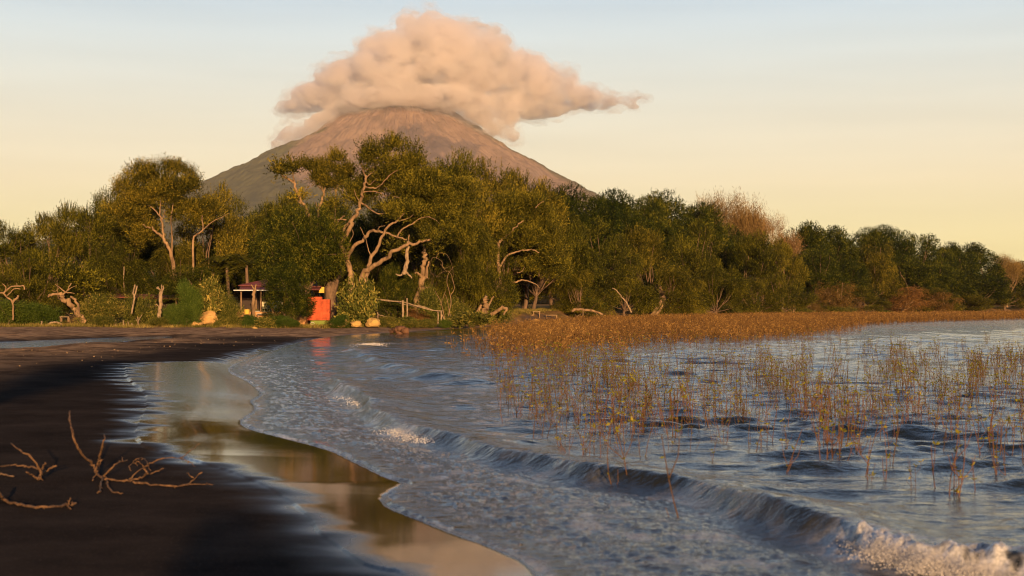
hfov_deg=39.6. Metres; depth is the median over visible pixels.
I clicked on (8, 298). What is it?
tree
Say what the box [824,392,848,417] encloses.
water plant
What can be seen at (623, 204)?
tree
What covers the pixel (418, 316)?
shrub
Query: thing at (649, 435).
water plant
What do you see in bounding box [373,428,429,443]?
foam
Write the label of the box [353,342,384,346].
foam
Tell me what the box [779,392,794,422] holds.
water plant
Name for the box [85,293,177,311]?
shed
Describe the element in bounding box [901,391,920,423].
water plant
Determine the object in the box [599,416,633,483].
water plant
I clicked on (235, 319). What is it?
weed clump
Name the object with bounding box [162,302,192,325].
shrub
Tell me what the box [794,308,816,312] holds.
shrub
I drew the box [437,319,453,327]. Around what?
weed clump
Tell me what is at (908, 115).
sky
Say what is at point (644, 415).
water plant
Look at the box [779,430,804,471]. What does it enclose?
water plant
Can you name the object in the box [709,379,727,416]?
water plant
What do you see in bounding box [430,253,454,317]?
bare sapling
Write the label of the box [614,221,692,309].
tree
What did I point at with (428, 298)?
shrub
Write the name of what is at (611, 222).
tree
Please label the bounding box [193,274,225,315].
plant
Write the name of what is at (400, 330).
rock
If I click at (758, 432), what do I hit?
water plant
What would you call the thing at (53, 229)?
tree
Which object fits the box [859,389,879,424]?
water plant
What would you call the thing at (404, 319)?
weed clump
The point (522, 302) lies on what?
tree
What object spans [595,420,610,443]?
water plant
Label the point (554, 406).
water plant
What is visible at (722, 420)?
water plant
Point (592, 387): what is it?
water plant
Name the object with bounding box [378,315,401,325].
weed clump
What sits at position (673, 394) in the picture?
water plant
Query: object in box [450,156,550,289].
tree
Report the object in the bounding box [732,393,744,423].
water plant
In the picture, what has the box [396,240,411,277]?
dead snag
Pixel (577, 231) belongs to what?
tree
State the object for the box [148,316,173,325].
weed clump
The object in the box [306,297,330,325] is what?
painted wall
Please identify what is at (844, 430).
water plant
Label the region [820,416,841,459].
water plant
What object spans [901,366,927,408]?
water plant
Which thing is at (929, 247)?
tree
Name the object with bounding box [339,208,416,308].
tree
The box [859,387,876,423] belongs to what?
water plant
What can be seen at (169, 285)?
tree
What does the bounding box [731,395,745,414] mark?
water plant
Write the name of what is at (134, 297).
pollarded trunk
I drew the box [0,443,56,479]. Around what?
driftwood branch
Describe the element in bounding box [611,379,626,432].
water plant
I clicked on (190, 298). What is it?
shrub
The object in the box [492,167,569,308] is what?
tree
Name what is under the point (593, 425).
water plant
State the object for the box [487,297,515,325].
shrub
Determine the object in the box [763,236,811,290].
tree
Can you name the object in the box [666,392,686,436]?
water plant
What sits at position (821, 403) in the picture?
water plant
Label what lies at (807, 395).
water plant
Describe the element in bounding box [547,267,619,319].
tree
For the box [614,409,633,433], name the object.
water plant
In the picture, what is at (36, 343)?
lagoon
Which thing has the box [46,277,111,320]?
tree
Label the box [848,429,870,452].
water plant
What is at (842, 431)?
water plant
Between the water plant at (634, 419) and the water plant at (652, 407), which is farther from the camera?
the water plant at (652, 407)
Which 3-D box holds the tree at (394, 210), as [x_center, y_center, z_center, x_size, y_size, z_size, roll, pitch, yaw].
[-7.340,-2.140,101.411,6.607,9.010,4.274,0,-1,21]
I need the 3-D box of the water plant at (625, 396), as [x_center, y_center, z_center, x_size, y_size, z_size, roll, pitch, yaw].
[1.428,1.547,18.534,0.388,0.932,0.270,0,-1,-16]
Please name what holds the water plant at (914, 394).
in the lake
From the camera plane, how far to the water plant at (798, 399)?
18.58 m
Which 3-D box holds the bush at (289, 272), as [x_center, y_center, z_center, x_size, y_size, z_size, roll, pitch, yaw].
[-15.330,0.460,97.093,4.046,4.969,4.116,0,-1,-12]
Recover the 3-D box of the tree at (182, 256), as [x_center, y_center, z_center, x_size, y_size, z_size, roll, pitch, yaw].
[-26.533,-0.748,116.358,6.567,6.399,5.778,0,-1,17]
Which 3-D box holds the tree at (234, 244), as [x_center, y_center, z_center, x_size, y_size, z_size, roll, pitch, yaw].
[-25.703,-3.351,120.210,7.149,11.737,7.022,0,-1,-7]
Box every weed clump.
[129,319,143,324]
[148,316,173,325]
[209,315,231,324]
[225,316,240,324]
[254,316,277,327]
[275,317,297,327]
[363,318,387,326]
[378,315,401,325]
[387,321,404,327]
[389,315,419,326]
[402,319,419,327]
[417,319,433,327]
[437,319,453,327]
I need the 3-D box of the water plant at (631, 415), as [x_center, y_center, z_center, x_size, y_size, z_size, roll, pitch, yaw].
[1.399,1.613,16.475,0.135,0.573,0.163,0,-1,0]
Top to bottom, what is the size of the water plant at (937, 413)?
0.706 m
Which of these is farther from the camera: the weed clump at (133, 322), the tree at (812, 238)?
the tree at (812, 238)
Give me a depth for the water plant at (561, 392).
19.54 m
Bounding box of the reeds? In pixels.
[463,327,1023,411]
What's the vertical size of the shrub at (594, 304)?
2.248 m
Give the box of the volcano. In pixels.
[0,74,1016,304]
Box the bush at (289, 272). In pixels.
[259,259,317,318]
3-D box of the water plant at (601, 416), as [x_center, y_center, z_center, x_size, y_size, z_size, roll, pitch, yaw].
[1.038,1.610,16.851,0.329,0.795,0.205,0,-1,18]
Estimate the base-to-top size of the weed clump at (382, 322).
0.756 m
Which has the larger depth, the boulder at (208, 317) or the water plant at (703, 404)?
the boulder at (208, 317)
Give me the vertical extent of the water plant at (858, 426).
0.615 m
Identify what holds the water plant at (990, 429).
in the lake
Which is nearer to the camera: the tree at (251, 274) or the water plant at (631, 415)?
the water plant at (631, 415)
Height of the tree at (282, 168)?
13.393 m
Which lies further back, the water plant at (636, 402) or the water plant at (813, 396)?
the water plant at (813, 396)
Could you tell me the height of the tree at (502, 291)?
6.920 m
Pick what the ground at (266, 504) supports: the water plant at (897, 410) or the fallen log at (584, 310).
the fallen log at (584, 310)
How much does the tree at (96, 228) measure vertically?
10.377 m
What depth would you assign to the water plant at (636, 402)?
18.61 m
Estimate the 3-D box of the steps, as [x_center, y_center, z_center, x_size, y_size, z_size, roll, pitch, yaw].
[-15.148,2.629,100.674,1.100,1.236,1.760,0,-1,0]
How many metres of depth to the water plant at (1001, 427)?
14.91 m
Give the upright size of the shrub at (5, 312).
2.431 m
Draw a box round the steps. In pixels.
[295,316,307,324]
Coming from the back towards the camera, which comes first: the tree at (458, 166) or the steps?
the tree at (458, 166)
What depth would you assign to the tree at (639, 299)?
163.39 m
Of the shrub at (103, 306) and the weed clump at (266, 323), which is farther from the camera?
the shrub at (103, 306)
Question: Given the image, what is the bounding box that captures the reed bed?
[445,310,1023,364]
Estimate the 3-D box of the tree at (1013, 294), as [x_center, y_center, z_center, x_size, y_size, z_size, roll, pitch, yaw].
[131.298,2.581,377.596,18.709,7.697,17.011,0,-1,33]
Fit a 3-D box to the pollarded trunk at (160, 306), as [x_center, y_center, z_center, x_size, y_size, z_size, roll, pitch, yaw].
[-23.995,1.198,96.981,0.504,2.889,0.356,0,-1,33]
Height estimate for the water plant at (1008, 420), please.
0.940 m
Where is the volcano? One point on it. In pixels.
(411, 106)
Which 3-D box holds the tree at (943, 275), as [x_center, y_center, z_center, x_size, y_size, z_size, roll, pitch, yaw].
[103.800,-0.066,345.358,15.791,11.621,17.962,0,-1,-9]
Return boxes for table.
[60,316,70,321]
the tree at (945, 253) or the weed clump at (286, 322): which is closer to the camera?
the weed clump at (286, 322)
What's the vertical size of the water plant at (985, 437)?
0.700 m
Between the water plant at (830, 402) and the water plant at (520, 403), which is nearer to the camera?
the water plant at (830, 402)
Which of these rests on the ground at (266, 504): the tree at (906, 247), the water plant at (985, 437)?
the tree at (906, 247)
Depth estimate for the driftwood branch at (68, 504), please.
10.21 m
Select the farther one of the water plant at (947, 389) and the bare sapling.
the bare sapling
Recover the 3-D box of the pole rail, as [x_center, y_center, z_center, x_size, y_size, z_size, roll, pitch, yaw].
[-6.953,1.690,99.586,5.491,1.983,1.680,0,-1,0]
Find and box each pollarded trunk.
[131,285,137,313]
[156,284,163,318]
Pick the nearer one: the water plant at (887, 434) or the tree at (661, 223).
the water plant at (887, 434)
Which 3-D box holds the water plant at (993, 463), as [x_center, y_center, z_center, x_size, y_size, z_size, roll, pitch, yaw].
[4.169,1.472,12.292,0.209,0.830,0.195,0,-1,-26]
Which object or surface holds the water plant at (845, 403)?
in the lake
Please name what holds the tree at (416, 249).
on the ground at (266, 504)
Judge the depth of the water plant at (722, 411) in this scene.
17.86 m
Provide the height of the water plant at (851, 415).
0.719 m
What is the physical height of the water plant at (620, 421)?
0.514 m
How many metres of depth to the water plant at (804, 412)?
18.31 m
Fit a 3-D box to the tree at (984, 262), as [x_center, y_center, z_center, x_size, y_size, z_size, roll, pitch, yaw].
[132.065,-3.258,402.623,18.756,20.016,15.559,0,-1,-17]
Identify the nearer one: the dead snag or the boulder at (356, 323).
the boulder at (356, 323)
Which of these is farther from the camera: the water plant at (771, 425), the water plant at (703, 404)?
the water plant at (703, 404)
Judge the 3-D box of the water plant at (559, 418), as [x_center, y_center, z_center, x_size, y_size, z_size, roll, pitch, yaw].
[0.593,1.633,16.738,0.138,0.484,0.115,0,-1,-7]
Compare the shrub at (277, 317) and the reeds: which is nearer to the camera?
the reeds
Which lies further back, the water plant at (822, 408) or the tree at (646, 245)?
the tree at (646, 245)
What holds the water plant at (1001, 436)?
in the lake
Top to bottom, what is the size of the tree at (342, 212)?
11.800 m
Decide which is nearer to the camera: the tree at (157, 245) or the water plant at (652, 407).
the water plant at (652, 407)
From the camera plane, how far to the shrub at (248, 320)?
94.70 m
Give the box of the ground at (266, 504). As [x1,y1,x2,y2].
[0,302,1023,575]
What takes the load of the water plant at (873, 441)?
in the lake
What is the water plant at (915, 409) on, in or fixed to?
in the lake
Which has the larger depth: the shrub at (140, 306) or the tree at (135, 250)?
the tree at (135, 250)
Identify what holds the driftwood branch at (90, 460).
on the ground at (266, 504)
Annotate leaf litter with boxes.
[19,329,367,366]
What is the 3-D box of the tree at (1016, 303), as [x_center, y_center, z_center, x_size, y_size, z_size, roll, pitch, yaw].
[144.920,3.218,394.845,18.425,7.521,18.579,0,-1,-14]
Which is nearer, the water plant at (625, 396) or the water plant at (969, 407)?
the water plant at (969, 407)
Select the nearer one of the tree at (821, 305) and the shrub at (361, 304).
the shrub at (361, 304)
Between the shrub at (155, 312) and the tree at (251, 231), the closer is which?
the shrub at (155, 312)
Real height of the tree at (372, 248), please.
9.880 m
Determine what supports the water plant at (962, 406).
in the lake
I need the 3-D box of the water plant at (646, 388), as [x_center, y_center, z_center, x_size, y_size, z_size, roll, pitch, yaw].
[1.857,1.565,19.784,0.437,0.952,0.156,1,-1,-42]
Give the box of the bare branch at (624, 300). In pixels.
[612,288,631,312]
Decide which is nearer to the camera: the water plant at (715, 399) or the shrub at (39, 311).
the water plant at (715, 399)
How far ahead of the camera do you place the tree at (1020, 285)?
428.62 m
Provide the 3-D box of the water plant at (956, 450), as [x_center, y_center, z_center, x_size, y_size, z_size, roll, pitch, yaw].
[3.481,1.486,11.100,0.233,0.922,0.172,0,-1,-19]
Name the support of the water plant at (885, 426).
in the lake
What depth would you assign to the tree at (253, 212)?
141.39 m
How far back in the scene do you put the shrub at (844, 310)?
261.23 m
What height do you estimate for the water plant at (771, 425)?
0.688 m
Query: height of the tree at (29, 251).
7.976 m
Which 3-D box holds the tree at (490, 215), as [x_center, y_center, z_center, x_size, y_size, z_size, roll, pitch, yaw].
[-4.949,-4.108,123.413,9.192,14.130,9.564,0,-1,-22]
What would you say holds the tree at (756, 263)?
on the ground at (266, 504)
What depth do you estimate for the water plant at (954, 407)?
18.85 m
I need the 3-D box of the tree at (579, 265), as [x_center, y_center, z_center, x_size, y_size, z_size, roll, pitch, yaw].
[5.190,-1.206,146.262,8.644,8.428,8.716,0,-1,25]
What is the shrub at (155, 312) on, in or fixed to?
on the ground at (266, 504)
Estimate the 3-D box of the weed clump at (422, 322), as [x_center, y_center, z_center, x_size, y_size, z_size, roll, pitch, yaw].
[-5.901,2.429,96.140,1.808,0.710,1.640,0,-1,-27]
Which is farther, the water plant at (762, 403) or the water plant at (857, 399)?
the water plant at (762, 403)
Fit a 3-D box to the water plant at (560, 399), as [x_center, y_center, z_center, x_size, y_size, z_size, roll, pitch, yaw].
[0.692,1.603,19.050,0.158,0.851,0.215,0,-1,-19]
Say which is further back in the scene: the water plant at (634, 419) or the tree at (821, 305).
the tree at (821, 305)
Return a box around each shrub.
[0,298,34,323]
[14,300,66,324]
[67,291,128,323]
[90,314,119,326]
[117,290,157,325]
[144,305,165,321]
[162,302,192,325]
[174,278,204,325]
[217,292,243,317]
[241,314,258,327]
[260,314,291,325]
[329,314,348,327]
[334,271,379,326]
[376,262,418,317]
[400,307,436,322]
[411,280,445,322]
[438,297,474,323]
[443,310,498,328]
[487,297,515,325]
[575,298,605,314]
[714,305,741,313]
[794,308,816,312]
[802,300,826,311]
[823,305,858,312]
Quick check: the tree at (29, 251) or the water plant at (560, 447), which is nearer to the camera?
the water plant at (560, 447)
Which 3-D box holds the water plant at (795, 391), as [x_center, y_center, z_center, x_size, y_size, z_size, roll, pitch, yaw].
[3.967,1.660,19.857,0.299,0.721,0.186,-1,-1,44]
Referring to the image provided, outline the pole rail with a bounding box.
[376,298,450,325]
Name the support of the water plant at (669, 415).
in the lake
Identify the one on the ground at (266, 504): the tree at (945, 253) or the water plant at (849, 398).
the tree at (945, 253)
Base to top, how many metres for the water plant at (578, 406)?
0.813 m
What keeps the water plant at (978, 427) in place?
in the lake
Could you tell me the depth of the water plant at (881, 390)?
20.08 m
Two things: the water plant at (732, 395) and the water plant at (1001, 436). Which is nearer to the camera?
the water plant at (1001, 436)
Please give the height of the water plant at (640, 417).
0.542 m
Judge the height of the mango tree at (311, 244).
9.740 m
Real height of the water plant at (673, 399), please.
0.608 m
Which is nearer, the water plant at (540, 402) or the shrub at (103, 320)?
the water plant at (540, 402)
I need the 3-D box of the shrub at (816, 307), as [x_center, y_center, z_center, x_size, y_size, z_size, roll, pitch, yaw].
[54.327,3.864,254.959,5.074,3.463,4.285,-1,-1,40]
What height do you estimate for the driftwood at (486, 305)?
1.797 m
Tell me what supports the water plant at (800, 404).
in the lake
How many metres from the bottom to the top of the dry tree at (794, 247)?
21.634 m
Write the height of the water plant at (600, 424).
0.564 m
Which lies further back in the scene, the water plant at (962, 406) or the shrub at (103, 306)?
the shrub at (103, 306)
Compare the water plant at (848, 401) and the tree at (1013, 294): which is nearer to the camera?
the water plant at (848, 401)
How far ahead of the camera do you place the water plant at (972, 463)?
11.37 m
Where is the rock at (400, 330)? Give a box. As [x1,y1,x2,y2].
[388,326,408,333]
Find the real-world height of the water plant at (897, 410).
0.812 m
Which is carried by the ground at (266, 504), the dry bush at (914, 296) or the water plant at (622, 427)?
the dry bush at (914, 296)
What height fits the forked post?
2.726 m
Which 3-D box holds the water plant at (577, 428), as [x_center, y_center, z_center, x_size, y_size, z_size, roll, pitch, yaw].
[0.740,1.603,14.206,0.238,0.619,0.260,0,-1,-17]
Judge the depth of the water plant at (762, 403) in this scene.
19.37 m
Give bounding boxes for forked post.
[251,284,256,317]
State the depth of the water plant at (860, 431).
14.30 m
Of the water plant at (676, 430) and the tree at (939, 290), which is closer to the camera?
the water plant at (676, 430)
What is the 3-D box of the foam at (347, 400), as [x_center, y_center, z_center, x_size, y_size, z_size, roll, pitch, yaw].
[-2.342,1.710,21.970,0.923,0.110,2.522,0,-1,-19]
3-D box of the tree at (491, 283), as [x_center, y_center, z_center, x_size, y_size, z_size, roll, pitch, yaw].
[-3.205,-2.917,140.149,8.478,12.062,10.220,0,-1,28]
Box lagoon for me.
[0,336,170,347]
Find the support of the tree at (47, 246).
on the ground at (266, 504)
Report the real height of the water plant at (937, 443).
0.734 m
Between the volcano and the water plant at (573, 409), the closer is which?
the water plant at (573, 409)
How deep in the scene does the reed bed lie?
72.28 m
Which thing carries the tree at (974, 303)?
on the ground at (266, 504)
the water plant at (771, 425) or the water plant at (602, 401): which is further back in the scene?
the water plant at (602, 401)
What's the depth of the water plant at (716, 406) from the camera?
19.04 m
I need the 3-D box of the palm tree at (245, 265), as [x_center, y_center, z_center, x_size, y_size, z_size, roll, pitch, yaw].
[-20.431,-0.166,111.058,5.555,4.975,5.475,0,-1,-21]
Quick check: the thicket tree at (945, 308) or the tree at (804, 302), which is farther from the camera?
the thicket tree at (945, 308)
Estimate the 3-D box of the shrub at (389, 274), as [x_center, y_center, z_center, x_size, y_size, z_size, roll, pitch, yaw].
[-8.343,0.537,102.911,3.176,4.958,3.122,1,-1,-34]
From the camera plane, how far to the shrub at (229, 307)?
99.53 m
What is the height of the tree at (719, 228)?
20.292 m
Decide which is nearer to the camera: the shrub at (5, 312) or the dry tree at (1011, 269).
the shrub at (5, 312)
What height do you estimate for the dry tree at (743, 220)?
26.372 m
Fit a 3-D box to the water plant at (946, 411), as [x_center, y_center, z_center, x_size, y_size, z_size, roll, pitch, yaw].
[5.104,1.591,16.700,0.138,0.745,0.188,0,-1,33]
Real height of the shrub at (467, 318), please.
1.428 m
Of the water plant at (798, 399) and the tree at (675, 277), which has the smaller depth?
the water plant at (798, 399)
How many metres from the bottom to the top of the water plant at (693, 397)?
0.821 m
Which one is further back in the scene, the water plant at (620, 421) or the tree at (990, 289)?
the tree at (990, 289)
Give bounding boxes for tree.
[0,219,52,291]
[0,249,61,323]
[0,283,24,319]
[2,241,51,293]
[8,211,85,289]
[30,230,88,303]
[43,199,135,290]
[45,253,113,323]
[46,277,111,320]
[76,237,156,302]
[79,185,170,299]
[85,225,154,299]
[96,152,228,292]
[128,249,172,299]
[147,240,209,304]
[147,264,231,302]
[169,179,250,288]
[192,190,275,304]
[194,256,251,299]
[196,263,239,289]
[199,233,264,297]
[213,254,273,285]
[214,202,294,296]
[244,189,312,259]
[252,201,351,315]
[263,151,318,296]
[294,144,362,298]
[310,198,374,308]
[317,129,486,290]
[321,260,340,317]
[337,245,407,304]
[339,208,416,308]
[359,195,444,283]
[366,146,483,285]
[370,219,451,309]
[380,227,447,317]
[388,192,489,300]
[409,160,510,305]
[425,215,500,308]
[442,237,520,312]
[446,200,521,302]
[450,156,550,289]
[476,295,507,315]
[485,187,575,312]
[487,280,563,307]
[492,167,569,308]
[503,217,575,309]
[511,181,605,309]
[518,238,602,311]
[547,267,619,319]
[551,182,636,298]
[574,217,634,310]
[579,187,655,300]
[585,251,664,315]
[614,194,688,307]
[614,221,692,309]
[625,264,709,315]
[627,288,662,315]
[630,187,714,305]
[647,200,741,284]
[655,217,728,306]
[676,263,763,313]
[688,186,778,305]
[703,222,752,305]
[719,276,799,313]
[720,228,782,313]
[730,209,806,305]
[759,271,817,312]
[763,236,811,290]
[770,219,835,298]
[779,247,850,301]
[786,293,834,311]
[804,224,865,305]
[807,280,865,311]
[819,260,881,307]
[840,225,895,307]
[840,283,893,311]
[842,239,912,307]
[860,224,918,305]
[879,254,949,302]
[891,230,950,285]
[901,287,966,311]
[913,264,978,300]
[914,243,963,300]
[919,290,963,311]
[933,241,986,290]
[946,290,996,311]
[953,270,1015,308]
[959,241,1012,292]
[981,285,1023,310]
[984,253,1023,306]
[998,261,1023,299]
[1009,297,1023,308]
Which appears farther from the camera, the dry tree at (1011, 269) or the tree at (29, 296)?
the dry tree at (1011, 269)
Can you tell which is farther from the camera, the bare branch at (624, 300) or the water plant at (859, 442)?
the bare branch at (624, 300)
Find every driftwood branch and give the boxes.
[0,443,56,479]
[0,492,76,508]
[68,410,127,493]
[104,443,212,487]
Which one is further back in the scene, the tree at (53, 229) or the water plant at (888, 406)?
the tree at (53, 229)
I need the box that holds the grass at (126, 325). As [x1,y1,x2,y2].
[0,307,635,328]
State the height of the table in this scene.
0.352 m
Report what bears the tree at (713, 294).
on the ground at (266, 504)
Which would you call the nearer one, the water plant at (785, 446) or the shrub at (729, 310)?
the water plant at (785, 446)
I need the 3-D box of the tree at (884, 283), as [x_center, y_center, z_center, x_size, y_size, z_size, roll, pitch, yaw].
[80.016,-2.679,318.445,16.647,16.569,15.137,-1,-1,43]
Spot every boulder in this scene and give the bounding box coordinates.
[197,311,217,323]
[350,321,361,326]
[365,318,380,326]
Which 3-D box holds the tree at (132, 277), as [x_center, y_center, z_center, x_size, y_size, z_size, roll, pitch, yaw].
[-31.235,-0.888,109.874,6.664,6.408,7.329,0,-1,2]
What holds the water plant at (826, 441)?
in the lake
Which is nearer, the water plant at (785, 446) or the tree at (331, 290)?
the water plant at (785, 446)
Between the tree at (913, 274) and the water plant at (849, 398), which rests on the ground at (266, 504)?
the tree at (913, 274)
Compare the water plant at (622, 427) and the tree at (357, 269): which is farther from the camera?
the tree at (357, 269)
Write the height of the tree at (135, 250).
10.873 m
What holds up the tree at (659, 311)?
on the ground at (266, 504)
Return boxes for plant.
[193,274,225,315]
[508,395,524,413]
[529,390,555,438]
[531,394,545,426]
[555,374,569,411]
[555,433,573,453]
[556,408,568,433]
[557,376,569,415]
[566,387,578,422]
[571,378,584,421]
[572,418,594,452]
[582,410,605,455]
[585,364,600,410]
[588,390,614,432]
[593,379,618,421]
[593,404,603,434]
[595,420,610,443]
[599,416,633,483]
[601,385,612,423]
[606,371,633,422]
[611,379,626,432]
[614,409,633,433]
[615,410,625,433]
[616,412,625,449]
[627,402,635,431]
[628,376,652,417]
[630,400,639,433]
[634,367,654,412]
[636,392,651,426]
[636,407,645,432]
[637,404,652,432]
[638,409,656,456]
[643,393,660,419]
[644,383,662,413]
[649,380,686,436]
[660,426,682,517]
[665,389,677,414]
[665,403,670,427]
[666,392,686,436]
[669,377,686,414]
[682,377,700,415]
[697,374,714,426]
[708,385,720,414]
[708,396,720,415]
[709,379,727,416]
[711,405,733,440]
[714,392,729,424]
[723,380,738,410]
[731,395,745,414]
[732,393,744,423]
[748,412,771,448]
[755,389,768,414]
[756,392,776,423]
[765,406,777,440]
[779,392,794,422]
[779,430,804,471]
[781,422,791,448]
[786,381,807,407]
[791,381,807,417]
[795,380,808,419]
[795,392,805,416]
[800,380,824,411]
[801,373,823,418]
[803,390,835,446]
[811,376,831,440]
[811,388,857,460]
[814,388,828,417]
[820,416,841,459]
[822,410,846,458]
[823,382,837,418]
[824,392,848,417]
[829,416,854,444]
[830,384,855,437]
[836,390,857,422]
[837,382,858,416]
[839,379,860,421]
[839,386,853,416]
[845,400,851,445]
[845,407,866,453]
[846,400,859,439]
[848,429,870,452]
[851,411,868,435]
[852,425,888,480]
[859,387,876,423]
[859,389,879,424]
[866,410,890,476]
[877,394,900,438]
[878,379,888,409]
[880,412,898,448]
[884,396,891,416]
[885,413,903,464]
[896,389,913,421]
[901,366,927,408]
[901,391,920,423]
[905,456,923,490]
[908,372,922,412]
[909,397,921,419]
[923,395,941,419]
[928,397,941,426]
[931,441,939,488]
[939,392,952,429]
[943,398,952,441]
[944,386,959,424]
[944,409,960,439]
[948,420,974,496]
[950,396,957,419]
[952,455,976,487]
[955,400,978,430]
[956,385,974,428]
[970,414,995,453]
[971,409,986,441]
[980,393,1000,441]
[981,411,1006,475]
[987,378,1005,405]
[989,412,1008,443]
[989,413,1017,455]
[995,399,1023,460]
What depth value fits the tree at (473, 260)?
110.61 m
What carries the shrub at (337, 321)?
on the ground at (266, 504)
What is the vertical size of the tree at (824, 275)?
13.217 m
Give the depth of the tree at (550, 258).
123.23 m
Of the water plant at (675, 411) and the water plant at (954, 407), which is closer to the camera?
the water plant at (675, 411)
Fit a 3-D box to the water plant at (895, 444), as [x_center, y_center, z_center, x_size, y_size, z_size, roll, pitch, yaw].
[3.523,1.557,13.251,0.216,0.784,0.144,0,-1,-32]
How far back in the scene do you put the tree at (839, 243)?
319.35 m
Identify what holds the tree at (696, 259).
on the ground at (266, 504)
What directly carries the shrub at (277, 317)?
on the ground at (266, 504)
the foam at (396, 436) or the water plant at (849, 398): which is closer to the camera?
the foam at (396, 436)
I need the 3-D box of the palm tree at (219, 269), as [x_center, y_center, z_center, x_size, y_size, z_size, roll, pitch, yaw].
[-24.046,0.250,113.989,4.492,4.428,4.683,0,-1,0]
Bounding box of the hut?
[233,280,323,316]
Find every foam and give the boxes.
[333,396,356,404]
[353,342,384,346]
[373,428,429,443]
[836,533,1023,575]
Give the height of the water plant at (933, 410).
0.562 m
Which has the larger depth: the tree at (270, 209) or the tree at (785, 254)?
the tree at (785, 254)
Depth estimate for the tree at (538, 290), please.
134.29 m
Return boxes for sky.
[0,0,1023,273]
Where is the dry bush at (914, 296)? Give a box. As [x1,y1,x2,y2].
[882,286,932,311]
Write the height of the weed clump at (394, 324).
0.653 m
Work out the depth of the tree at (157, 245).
124.79 m
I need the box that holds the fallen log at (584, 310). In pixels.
[572,308,602,315]
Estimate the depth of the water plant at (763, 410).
17.57 m
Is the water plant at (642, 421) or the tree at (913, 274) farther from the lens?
the tree at (913, 274)
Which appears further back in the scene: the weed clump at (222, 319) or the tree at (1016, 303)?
the tree at (1016, 303)
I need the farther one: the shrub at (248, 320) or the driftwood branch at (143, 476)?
the shrub at (248, 320)
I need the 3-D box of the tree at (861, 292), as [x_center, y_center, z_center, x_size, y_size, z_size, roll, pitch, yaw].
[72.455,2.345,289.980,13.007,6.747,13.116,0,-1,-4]
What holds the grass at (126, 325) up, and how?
on the ground at (266, 504)
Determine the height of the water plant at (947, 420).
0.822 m
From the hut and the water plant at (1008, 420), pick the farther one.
the hut
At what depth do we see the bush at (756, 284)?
224.09 m
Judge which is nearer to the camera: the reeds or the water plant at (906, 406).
the water plant at (906, 406)
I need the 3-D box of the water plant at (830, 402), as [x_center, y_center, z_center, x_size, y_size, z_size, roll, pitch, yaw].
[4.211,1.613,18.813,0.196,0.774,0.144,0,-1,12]
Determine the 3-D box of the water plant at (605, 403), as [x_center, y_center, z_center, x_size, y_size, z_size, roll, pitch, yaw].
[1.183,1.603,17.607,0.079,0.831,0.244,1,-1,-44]
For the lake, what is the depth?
14.24 m
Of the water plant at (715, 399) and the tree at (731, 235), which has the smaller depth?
the water plant at (715, 399)
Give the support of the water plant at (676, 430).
in the lake
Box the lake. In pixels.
[229,313,1023,575]
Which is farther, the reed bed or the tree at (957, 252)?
the tree at (957, 252)
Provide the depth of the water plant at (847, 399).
18.97 m
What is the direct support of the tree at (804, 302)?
on the ground at (266, 504)
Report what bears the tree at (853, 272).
on the ground at (266, 504)
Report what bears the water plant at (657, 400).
in the lake
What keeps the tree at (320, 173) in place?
on the ground at (266, 504)
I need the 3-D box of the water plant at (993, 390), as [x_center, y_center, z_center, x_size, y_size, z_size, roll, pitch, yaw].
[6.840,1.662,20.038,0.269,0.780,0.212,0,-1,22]
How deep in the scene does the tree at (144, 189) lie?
112.00 m
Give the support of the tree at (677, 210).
on the ground at (266, 504)
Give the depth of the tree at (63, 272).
99.27 m
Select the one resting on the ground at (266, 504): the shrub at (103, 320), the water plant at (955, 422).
the shrub at (103, 320)
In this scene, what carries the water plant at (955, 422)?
in the lake
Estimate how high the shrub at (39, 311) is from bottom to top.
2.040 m
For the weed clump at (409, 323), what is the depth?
94.42 m
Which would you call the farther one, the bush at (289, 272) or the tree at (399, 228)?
the tree at (399, 228)
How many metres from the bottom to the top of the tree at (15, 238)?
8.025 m
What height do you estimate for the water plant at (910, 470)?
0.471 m
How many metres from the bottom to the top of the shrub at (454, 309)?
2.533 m
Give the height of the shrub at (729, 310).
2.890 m
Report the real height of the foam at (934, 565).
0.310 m
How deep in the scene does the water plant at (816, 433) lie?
14.99 m
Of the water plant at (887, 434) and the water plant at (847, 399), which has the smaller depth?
the water plant at (887, 434)
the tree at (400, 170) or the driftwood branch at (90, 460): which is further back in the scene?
the tree at (400, 170)
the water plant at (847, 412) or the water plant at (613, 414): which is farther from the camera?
the water plant at (847, 412)
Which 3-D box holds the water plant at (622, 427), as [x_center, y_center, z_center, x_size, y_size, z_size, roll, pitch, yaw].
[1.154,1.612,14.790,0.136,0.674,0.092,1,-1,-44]
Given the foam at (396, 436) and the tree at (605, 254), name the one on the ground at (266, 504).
the tree at (605, 254)
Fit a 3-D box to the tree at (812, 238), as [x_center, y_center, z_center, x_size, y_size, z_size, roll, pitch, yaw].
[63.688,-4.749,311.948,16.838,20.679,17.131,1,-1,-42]
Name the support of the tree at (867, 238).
on the ground at (266, 504)
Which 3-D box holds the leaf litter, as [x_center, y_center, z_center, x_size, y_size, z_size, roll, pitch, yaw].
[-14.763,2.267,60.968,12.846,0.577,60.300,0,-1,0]
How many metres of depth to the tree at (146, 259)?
123.63 m
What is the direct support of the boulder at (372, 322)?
on the ground at (266, 504)
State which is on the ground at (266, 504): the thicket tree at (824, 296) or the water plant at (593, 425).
the thicket tree at (824, 296)

